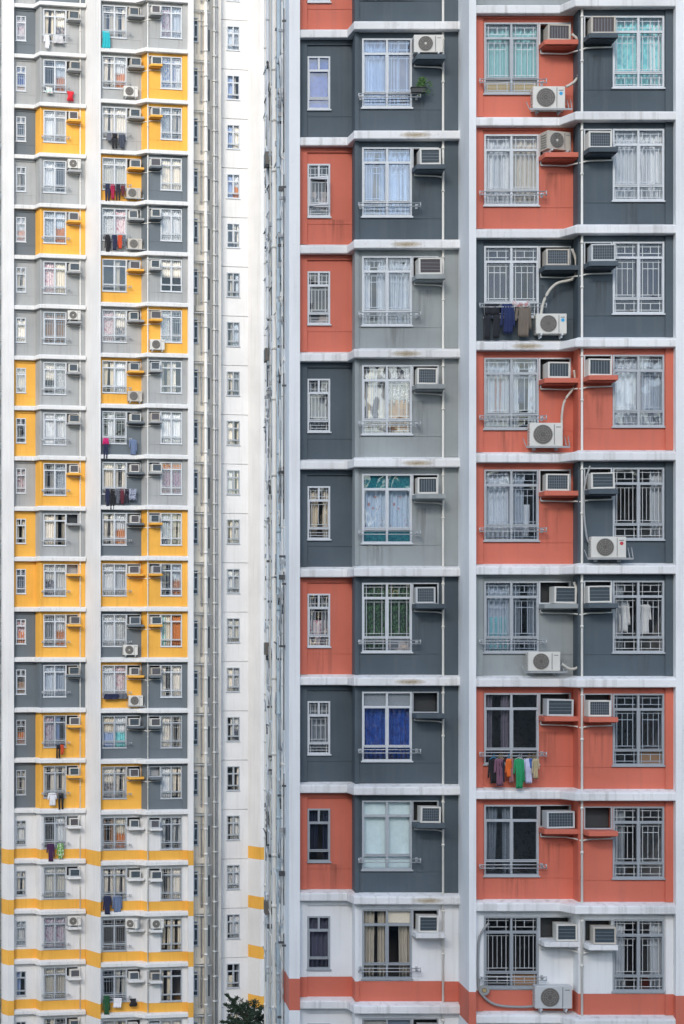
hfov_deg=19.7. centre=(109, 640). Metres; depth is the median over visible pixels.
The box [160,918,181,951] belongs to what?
window
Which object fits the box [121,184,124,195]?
shirt
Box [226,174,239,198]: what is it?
window
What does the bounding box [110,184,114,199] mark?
shirt
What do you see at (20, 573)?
window
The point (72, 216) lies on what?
window air conditioner
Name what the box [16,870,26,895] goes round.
window
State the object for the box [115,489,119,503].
shirt
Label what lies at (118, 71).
window
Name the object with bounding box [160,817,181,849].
window
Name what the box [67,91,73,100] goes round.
bag
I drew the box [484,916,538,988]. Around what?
window
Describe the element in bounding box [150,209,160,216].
window air conditioner
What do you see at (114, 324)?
window
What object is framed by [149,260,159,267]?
window air conditioner
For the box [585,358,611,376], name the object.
window air conditioner
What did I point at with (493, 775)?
shirt
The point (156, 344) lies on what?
outdoor condenser
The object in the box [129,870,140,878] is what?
window air conditioner
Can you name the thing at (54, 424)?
window
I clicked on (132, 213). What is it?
window air conditioner
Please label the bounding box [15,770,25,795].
window
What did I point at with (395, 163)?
window
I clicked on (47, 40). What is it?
shirt
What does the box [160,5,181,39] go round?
window
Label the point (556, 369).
window air conditioner
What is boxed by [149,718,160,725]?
window air conditioner
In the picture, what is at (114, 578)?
window
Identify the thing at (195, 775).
well window
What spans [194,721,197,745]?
well window
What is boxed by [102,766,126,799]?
window
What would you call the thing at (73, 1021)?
window air conditioner
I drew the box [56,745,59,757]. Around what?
trousers
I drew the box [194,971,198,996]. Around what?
well window
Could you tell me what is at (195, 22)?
well window
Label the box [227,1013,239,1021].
window
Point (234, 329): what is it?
window
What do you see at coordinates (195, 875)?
well window
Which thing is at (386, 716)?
window
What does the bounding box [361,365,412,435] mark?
window
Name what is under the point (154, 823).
window air conditioner
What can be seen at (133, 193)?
outdoor condenser
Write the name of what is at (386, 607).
window
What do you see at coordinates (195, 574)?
well window
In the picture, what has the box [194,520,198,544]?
well window
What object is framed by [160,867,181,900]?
window
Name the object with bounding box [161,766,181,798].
window
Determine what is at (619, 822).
window
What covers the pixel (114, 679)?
window
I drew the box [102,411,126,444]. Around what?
window
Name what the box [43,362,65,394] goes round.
window
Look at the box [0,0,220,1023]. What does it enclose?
apartment block
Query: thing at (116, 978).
window
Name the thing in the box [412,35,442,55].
outdoor condenser
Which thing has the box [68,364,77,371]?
window air conditioner
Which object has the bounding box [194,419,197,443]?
well window
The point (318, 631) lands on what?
window
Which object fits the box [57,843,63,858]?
shirt
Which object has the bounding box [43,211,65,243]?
window
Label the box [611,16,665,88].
window
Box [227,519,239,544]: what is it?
window
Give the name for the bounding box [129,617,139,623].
window air conditioner
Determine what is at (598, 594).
window air conditioner
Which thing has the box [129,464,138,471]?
window air conditioner
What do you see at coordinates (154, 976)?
window air conditioner
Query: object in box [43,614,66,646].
window
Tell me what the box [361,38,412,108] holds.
window
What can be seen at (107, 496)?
shirt
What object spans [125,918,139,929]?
outdoor condenser
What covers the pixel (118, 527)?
window
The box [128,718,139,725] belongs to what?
window air conditioner
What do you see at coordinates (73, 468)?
window air conditioner
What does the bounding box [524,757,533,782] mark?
shirt
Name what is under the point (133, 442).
shirt
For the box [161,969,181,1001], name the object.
window
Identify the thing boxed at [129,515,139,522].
window air conditioner
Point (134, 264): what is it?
window air conditioner
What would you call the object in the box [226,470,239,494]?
window
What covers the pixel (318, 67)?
window
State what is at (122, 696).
cloth
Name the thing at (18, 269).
window
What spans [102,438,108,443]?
cloth
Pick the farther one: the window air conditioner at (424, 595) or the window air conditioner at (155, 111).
the window air conditioner at (155, 111)
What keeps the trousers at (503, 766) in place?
hanging from the apartment block at (389, 704)
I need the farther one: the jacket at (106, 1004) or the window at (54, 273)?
the window at (54, 273)
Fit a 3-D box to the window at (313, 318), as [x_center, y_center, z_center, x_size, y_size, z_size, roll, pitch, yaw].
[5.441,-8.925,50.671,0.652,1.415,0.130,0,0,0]
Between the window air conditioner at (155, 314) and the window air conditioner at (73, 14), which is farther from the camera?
the window air conditioner at (73, 14)
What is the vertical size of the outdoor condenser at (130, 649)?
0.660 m
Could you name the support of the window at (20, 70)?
in the apartment block at (72, 545)
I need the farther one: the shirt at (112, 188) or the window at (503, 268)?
the shirt at (112, 188)
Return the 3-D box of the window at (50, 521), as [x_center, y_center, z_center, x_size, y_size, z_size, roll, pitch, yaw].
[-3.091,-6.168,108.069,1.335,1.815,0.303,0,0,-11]
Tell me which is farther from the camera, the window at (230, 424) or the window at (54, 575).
the window at (230, 424)
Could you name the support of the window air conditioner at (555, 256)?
on the apartment block at (389, 704)
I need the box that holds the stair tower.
[221,0,263,1022]
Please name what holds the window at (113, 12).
in the apartment block at (72, 545)
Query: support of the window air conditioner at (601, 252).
on the apartment block at (389, 704)
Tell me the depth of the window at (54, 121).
108.07 m
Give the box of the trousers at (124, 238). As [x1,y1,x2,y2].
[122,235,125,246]
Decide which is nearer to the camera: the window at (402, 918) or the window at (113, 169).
the window at (402, 918)
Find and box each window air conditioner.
[67,212,78,219]
[68,11,78,17]
[68,111,77,118]
[68,263,79,270]
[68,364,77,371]
[68,414,79,421]
[68,667,79,674]
[69,61,80,68]
[69,465,78,472]
[69,617,79,623]
[69,717,79,724]
[69,767,78,775]
[69,818,78,825]
[69,868,79,876]
[69,968,79,977]
[69,1019,78,1023]
[128,7,138,14]
[128,210,137,217]
[128,261,139,268]
[128,312,138,319]
[128,363,138,369]
[128,566,139,573]
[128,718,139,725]
[128,769,138,776]
[128,971,138,979]
[129,58,140,65]
[129,109,139,115]
[129,160,140,166]
[129,413,140,420]
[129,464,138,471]
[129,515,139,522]
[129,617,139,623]
[129,667,138,674]
[129,819,138,827]
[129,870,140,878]
[149,158,160,165]
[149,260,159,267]
[149,515,159,522]
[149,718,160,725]
[149,820,159,827]
[150,5,160,12]
[150,56,161,63]
[150,107,160,114]
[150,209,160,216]
[150,311,160,318]
[150,362,159,369]
[150,413,159,420]
[150,464,161,471]
[150,566,160,573]
[150,617,161,623]
[150,667,160,674]
[150,870,161,878]
[150,972,159,980]
[414,587,435,603]
[415,258,441,274]
[415,368,437,384]
[415,477,437,493]
[415,914,438,932]
[416,1022,436,1023]
[417,148,440,163]
[417,805,440,822]
[542,249,569,266]
[542,474,569,490]
[542,699,573,715]
[542,810,574,828]
[543,24,570,40]
[543,362,569,378]
[549,586,576,603]
[552,922,577,940]
[585,131,611,149]
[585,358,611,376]
[585,586,611,602]
[585,700,610,716]
[586,472,614,489]
[587,16,615,34]
[587,244,615,261]
[589,925,615,943]
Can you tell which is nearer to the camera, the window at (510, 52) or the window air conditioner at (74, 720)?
the window at (510, 52)
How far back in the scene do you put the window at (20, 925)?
108.37 m
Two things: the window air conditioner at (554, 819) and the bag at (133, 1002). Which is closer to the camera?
the window air conditioner at (554, 819)
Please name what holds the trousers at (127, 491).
hanging from the apartment block at (72, 545)
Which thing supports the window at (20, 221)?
in the apartment block at (72, 545)
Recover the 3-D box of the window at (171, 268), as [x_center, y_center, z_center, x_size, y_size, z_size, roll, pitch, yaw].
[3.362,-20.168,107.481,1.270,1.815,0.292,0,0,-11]
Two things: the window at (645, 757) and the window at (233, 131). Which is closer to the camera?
the window at (645, 757)
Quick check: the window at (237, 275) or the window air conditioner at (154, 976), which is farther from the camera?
the window at (237, 275)
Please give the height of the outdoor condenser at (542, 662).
0.580 m
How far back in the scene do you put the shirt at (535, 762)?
48.37 m
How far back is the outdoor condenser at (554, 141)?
48.39 m
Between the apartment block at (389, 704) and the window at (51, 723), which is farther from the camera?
the window at (51, 723)
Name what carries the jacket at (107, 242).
hanging from the apartment block at (72, 545)
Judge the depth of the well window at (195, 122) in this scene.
108.39 m
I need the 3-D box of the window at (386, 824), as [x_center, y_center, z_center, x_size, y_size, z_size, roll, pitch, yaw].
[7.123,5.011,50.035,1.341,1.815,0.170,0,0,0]
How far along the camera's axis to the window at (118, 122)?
107.42 m
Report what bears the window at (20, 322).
in the apartment block at (72, 545)
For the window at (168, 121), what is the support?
in the apartment block at (72, 545)
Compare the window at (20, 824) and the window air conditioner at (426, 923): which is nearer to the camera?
the window air conditioner at (426, 923)
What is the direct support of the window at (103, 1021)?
in the apartment block at (72, 545)
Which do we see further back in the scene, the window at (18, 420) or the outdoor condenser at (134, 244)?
the window at (18, 420)
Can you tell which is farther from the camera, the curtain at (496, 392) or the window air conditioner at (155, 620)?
the window air conditioner at (155, 620)
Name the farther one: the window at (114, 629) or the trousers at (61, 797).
the trousers at (61, 797)
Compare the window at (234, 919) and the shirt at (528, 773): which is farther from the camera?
the window at (234, 919)
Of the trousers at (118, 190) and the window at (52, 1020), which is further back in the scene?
the window at (52, 1020)
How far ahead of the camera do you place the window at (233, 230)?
110.31 m
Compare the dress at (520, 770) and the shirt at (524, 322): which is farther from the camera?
the shirt at (524, 322)
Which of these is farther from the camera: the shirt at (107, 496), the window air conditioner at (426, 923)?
the shirt at (107, 496)
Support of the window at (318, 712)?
in the apartment block at (389, 704)
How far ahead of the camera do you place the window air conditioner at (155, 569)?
106.86 m
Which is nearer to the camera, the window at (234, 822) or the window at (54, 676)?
the window at (54, 676)
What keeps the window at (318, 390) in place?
in the apartment block at (389, 704)
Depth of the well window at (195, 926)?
108.39 m
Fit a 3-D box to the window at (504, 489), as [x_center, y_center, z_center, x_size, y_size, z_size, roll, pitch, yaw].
[10.058,-3.389,48.818,1.429,1.815,0.305,0,0,0]
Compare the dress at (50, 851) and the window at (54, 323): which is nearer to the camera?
the dress at (50, 851)
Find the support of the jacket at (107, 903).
hanging from the apartment block at (72, 545)
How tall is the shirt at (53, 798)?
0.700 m
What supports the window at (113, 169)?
in the apartment block at (72, 545)
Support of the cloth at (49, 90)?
hanging from the apartment block at (72, 545)
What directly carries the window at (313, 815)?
in the apartment block at (389, 704)
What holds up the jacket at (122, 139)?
hanging from the apartment block at (72, 545)
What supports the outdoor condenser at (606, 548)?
attached to the apartment block at (389, 704)
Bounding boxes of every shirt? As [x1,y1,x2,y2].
[44,35,49,48]
[47,793,56,805]
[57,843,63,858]
[60,745,63,754]
[105,489,109,505]
[106,133,111,140]
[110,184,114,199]
[112,895,121,911]
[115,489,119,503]
[117,235,122,248]
[120,489,123,503]
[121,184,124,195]
[129,439,136,454]
[488,754,496,782]
[500,304,514,333]
[505,757,511,776]
[515,305,531,336]
[518,376,526,403]
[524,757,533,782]
[532,755,539,778]
[615,602,629,631]
[640,604,651,632]
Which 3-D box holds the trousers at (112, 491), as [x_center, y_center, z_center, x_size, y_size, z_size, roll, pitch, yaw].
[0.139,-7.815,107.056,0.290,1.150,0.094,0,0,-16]
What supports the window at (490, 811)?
in the apartment block at (389, 704)
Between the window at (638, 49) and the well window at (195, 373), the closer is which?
the window at (638, 49)
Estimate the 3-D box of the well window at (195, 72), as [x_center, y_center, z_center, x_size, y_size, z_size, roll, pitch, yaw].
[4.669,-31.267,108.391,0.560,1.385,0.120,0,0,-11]
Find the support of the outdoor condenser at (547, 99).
attached to the apartment block at (389, 704)
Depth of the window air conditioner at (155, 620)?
106.83 m
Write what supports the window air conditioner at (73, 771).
on the apartment block at (72, 545)
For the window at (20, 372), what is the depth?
108.37 m
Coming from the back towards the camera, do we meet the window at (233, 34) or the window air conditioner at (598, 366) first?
the window at (233, 34)
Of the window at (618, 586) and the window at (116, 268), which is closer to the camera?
the window at (618, 586)
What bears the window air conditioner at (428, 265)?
on the apartment block at (389, 704)
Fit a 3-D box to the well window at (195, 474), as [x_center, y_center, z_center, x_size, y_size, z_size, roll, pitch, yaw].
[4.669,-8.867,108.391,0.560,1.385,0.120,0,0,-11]
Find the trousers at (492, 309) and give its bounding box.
[484,304,499,338]
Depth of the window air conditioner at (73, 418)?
107.79 m
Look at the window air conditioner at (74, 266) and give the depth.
107.79 m
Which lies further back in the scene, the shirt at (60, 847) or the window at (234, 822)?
the window at (234, 822)
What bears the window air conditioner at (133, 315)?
on the apartment block at (72, 545)
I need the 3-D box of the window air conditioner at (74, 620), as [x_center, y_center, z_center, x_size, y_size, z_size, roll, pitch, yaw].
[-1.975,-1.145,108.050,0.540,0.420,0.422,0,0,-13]
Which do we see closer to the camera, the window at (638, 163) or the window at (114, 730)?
the window at (638, 163)
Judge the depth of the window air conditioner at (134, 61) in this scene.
107.14 m
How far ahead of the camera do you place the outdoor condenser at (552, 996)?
48.37 m
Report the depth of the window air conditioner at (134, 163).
107.19 m
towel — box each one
[102,31,109,48]
[113,998,121,1007]
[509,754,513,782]
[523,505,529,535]
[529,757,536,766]
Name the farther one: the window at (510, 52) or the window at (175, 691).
the window at (175, 691)
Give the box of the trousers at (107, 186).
[105,184,109,200]
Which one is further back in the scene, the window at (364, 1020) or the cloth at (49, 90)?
the cloth at (49, 90)
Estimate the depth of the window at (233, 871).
110.34 m
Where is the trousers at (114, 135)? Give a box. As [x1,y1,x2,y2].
[112,133,116,148]
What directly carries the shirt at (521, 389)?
hanging from the apartment block at (389, 704)
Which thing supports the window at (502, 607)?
in the apartment block at (389, 704)
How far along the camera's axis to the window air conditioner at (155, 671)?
106.89 m
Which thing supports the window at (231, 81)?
in the stair tower
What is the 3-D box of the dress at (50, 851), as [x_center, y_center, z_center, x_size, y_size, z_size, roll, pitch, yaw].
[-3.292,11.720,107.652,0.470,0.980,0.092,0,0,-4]
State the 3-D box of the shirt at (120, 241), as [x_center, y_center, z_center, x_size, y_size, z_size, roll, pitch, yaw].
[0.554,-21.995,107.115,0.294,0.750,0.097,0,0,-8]
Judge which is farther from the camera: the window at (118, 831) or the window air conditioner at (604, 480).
the window at (118, 831)
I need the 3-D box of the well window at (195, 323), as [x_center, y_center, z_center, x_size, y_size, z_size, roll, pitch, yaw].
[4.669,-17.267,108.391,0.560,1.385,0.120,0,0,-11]
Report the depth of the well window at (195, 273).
108.39 m
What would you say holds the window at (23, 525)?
in the apartment block at (72, 545)
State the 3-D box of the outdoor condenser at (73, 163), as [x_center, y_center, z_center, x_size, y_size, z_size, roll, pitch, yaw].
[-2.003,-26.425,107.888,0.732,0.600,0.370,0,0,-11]
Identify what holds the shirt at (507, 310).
hanging from the apartment block at (389, 704)
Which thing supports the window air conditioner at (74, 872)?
on the apartment block at (72, 545)
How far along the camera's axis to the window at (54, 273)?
108.07 m
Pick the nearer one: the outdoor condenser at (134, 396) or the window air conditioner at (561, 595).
the window air conditioner at (561, 595)
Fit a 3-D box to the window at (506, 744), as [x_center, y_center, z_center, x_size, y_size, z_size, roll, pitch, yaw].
[10.058,2.210,48.818,1.429,1.815,0.303,0,0,0]
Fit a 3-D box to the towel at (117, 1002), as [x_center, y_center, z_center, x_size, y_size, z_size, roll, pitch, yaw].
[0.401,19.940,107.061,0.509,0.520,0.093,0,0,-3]
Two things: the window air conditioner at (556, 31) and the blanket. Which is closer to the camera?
the window air conditioner at (556, 31)
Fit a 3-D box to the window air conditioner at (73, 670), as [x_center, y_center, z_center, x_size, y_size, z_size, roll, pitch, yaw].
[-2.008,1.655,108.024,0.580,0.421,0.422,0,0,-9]
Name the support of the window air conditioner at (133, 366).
on the apartment block at (72, 545)
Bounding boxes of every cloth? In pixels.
[45,86,52,93]
[52,35,63,43]
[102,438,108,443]
[118,694,126,698]
[129,489,136,499]
[512,301,530,306]
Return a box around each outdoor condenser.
[67,159,80,169]
[67,310,80,320]
[67,916,80,926]
[123,86,137,99]
[123,645,137,656]
[124,188,143,200]
[125,238,145,251]
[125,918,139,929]
[126,695,145,706]
[127,391,141,403]
[149,339,164,351]
[150,918,163,929]
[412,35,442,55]
[521,652,567,674]
[523,423,569,450]
[526,86,572,114]
[532,984,571,1011]
[534,314,566,338]
[540,130,569,152]
[584,537,633,561]
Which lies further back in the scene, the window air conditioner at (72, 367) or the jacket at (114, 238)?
the window air conditioner at (72, 367)
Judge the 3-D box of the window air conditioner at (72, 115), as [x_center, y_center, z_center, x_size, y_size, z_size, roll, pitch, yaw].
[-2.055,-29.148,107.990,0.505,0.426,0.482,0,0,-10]
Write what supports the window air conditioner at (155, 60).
on the apartment block at (72, 545)
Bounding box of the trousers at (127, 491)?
[125,489,128,502]
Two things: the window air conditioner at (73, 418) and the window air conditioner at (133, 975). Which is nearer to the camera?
the window air conditioner at (133, 975)
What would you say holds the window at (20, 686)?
in the apartment block at (72, 545)
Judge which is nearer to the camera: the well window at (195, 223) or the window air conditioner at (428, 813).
the window air conditioner at (428, 813)
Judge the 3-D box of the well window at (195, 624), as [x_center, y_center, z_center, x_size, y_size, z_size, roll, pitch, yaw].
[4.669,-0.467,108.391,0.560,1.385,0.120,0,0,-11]
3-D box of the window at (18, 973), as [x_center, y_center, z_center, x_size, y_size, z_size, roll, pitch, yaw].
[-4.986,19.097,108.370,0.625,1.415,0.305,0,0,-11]
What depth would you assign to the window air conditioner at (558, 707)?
48.31 m
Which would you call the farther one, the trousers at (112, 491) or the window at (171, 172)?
the window at (171, 172)
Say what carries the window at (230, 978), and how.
in the stair tower
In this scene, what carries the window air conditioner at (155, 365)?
on the apartment block at (72, 545)
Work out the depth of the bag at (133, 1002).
107.20 m
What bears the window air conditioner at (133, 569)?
on the apartment block at (72, 545)
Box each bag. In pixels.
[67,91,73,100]
[129,998,136,1006]
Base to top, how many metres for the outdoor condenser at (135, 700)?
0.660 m
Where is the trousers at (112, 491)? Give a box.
[110,489,114,509]
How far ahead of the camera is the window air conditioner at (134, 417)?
107.15 m
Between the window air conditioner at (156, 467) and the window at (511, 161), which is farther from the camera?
the window air conditioner at (156, 467)
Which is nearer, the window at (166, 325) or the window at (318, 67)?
the window at (318, 67)
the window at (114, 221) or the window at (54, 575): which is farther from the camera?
the window at (54, 575)
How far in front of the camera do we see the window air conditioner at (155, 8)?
106.82 m
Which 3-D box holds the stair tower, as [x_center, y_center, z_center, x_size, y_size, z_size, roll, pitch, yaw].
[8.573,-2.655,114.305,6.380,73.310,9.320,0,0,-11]
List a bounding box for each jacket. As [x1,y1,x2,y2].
[102,995,109,1014]
[103,896,111,913]
[104,235,110,251]
[111,235,116,249]
[118,134,125,147]
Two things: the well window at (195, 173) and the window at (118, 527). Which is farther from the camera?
the well window at (195, 173)
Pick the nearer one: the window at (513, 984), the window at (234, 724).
the window at (513, 984)
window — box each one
[15,16,26,41]
[15,116,26,141]
[15,167,26,192]
[15,267,26,292]
[15,317,26,342]
[15,368,25,392]
[15,418,26,443]
[15,468,26,493]
[15,519,25,543]
[15,619,26,644]
[15,670,26,694]
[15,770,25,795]
[15,820,26,845]
[15,921,26,946]
[15,971,25,996]
[16,66,26,91]
[16,217,26,242]
[16,569,25,593]
[16,720,25,744]
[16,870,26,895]
[43,9,66,42]
[43,59,66,92]
[43,110,66,143]
[43,160,66,193]
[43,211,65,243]
[43,261,66,294]
[43,312,66,344]
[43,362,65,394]
[43,413,66,445]
[43,463,66,495]
[43,513,65,545]
[43,564,66,596]
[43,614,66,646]
[43,665,65,697]
[43,715,66,747]
[43,766,65,798]
[43,816,66,848]
[43,866,66,899]
[43,917,65,949]
[43,967,66,1000]
[43,1017,65,1023]
[102,5,126,38]
[102,56,126,89]
[102,106,126,140]
[102,157,126,190]
[102,208,126,241]
[102,259,126,292]
[102,310,126,342]
[102,360,126,393]
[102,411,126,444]
[102,462,126,494]
[102,513,126,545]
[102,563,126,595]
[102,614,126,646]
[102,665,126,697]
[102,716,126,748]
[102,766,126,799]
[102,817,126,849]
[102,868,126,900]
[102,918,126,951]
[102,969,126,1002]
[102,1020,126,1023]
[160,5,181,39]
[160,56,181,89]
[160,107,181,140]
[160,158,181,191]
[160,208,181,241]
[160,259,181,292]
[160,361,181,393]
[160,462,181,494]
[160,513,181,545]
[160,665,181,697]
[160,716,181,748]
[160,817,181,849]
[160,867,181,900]
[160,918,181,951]
[161,310,181,342]
[161,411,181,444]
[161,564,181,596]
[161,614,181,646]
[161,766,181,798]
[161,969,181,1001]
[161,1019,181,1023]
[194,18,198,42]
[194,68,198,92]
[194,118,198,142]
[194,168,198,192]
[194,218,198,243]
[194,269,198,293]
[194,319,198,343]
[194,369,198,393]
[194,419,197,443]
[194,470,197,493]
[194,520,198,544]
[194,570,198,594]
[194,620,198,644]
[194,670,197,694]
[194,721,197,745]
[194,771,198,795]
[194,821,198,845]
[194,871,198,895]
[194,921,198,945]
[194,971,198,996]
[226,25,239,50]
[226,75,239,100]
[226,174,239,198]
[226,223,239,248]
[226,272,239,297]
[226,322,239,346]
[226,421,239,445]
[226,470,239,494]
[226,569,239,593]
[226,667,239,692]
[226,717,239,741]
[226,815,239,840]
[226,865,239,889]
[226,914,239,939]
[226,963,239,988]
[227,124,239,149]
[227,371,239,396]
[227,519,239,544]
[227,618,239,642]
[227,766,239,790]
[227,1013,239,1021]
[306,0,330,2]
[306,486,330,540]
[306,701,330,755]
[306,916,330,970]
[307,56,330,110]
[307,164,330,217]
[307,271,330,325]
[307,379,330,432]
[307,594,330,647]
[307,809,330,862]
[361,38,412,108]
[361,147,412,217]
[361,256,412,326]
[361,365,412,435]
[361,474,412,544]
[361,583,412,652]
[361,692,412,761]
[361,800,412,870]
[361,909,412,979]
[362,1018,411,1023]
[483,22,538,94]
[483,134,539,206]
[483,246,538,318]
[483,358,538,429]
[483,469,539,541]
[483,581,538,653]
[483,693,539,765]
[483,805,539,876]
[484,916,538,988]
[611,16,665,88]
[611,129,665,201]
[611,242,665,314]
[611,355,665,427]
[611,581,664,653]
[611,694,665,766]
[611,806,665,879]
[611,919,665,992]
[613,468,665,540]
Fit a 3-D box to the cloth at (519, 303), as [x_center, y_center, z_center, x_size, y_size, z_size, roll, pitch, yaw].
[10.260,-8.402,48.479,0.471,0.140,0.087,0,0,0]
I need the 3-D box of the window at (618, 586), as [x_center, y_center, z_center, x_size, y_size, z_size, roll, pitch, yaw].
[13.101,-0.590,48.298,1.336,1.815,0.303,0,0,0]
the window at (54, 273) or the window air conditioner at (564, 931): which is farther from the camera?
the window at (54, 273)
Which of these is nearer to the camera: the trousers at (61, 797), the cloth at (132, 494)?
the cloth at (132, 494)
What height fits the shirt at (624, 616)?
0.750 m
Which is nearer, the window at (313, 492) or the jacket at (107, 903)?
the window at (313, 492)
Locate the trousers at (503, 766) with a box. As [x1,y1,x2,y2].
[499,754,504,781]
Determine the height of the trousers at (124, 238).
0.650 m
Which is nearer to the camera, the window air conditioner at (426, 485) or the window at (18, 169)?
the window air conditioner at (426, 485)
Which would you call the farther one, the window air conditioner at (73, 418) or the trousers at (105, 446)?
the window air conditioner at (73, 418)
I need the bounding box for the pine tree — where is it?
[219,993,263,1023]
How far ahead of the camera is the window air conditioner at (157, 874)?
106.82 m
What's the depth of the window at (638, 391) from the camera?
48.32 m
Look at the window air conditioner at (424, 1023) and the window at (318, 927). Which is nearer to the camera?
the window air conditioner at (424, 1023)
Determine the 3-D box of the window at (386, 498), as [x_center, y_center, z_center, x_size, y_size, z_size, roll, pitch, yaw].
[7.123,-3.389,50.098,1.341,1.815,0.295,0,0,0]
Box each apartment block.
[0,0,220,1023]
[263,0,683,1023]
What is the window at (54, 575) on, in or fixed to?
in the apartment block at (72, 545)
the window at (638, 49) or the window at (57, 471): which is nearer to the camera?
the window at (638, 49)
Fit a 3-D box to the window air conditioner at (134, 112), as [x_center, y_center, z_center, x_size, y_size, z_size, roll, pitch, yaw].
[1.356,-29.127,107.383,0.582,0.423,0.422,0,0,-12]
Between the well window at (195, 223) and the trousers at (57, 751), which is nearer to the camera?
the trousers at (57, 751)
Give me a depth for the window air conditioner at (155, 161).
106.88 m
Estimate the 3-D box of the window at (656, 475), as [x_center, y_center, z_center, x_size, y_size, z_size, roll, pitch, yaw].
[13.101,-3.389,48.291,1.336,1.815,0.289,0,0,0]
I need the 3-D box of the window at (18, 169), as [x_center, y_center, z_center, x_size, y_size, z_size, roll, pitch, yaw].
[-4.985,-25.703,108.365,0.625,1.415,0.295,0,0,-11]
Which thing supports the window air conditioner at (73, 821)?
on the apartment block at (72, 545)
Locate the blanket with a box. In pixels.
[104,694,118,698]
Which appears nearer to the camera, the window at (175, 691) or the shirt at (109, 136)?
the shirt at (109, 136)
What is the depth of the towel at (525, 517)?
48.91 m
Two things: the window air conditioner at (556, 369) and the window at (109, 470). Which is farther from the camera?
the window at (109, 470)
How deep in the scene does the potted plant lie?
49.72 m
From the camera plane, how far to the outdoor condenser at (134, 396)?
107.20 m
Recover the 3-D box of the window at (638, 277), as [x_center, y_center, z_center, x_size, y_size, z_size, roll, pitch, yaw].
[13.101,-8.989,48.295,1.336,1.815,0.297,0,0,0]
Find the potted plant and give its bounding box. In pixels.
[410,76,434,95]
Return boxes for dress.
[46,844,54,861]
[494,754,504,785]
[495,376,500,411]
[513,754,524,788]
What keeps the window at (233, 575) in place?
in the stair tower
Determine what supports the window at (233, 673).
in the stair tower
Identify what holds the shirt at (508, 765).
hanging from the apartment block at (389, 704)
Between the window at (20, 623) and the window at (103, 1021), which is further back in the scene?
the window at (20, 623)
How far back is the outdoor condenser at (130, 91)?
107.15 m
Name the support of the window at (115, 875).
in the apartment block at (72, 545)
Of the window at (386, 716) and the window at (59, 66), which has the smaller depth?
the window at (386, 716)
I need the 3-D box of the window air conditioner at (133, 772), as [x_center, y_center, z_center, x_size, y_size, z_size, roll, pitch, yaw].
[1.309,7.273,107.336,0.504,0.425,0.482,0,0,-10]
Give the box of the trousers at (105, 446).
[103,443,107,458]
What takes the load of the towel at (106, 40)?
hanging from the apartment block at (72, 545)
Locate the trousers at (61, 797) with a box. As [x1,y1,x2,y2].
[58,793,63,809]
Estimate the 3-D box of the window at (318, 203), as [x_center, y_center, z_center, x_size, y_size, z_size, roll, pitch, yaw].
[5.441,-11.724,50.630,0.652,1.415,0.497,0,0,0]
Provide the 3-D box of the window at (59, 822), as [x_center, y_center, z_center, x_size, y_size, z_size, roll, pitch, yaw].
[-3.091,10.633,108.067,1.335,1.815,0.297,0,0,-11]
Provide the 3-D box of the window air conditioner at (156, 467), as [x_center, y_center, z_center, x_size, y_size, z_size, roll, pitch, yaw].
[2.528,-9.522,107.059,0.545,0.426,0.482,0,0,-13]
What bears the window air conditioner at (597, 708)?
on the apartment block at (389, 704)
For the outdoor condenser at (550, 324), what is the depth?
48.39 m
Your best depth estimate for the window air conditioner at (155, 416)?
106.81 m
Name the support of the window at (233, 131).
in the stair tower
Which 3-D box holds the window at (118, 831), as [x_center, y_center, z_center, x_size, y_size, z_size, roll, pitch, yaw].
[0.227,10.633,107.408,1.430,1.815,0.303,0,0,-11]
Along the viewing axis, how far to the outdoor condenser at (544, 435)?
48.39 m
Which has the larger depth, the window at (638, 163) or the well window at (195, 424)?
the well window at (195, 424)
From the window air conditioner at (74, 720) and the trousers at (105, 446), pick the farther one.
the window air conditioner at (74, 720)
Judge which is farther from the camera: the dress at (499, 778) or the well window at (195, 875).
the well window at (195, 875)
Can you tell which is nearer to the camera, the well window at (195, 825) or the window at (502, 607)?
the window at (502, 607)
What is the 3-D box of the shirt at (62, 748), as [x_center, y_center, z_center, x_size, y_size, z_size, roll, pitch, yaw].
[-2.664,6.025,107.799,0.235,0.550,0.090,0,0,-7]
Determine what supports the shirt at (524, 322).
hanging from the apartment block at (389, 704)
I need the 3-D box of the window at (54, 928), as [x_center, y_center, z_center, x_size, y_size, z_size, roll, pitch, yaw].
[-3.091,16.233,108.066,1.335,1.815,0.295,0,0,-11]
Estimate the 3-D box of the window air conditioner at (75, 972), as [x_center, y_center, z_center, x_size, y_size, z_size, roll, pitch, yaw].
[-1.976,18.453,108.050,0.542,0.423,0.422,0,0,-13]
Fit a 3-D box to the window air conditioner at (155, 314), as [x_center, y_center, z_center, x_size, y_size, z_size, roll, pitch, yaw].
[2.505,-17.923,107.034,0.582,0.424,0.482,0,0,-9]
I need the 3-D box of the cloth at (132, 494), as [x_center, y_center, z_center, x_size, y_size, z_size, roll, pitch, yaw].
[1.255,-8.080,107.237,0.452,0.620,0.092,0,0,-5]
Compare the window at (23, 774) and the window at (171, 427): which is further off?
the window at (23, 774)
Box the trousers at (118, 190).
[116,184,120,199]
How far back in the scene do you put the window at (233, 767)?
110.31 m
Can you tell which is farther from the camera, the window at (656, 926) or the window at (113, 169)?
the window at (113, 169)
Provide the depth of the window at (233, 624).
110.39 m
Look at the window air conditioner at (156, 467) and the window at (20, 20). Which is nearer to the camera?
the window air conditioner at (156, 467)
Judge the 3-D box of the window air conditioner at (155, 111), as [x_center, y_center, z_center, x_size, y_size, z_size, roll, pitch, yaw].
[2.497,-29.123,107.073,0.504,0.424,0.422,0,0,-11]
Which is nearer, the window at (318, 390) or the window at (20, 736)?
the window at (318, 390)
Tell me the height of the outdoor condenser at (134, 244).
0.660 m

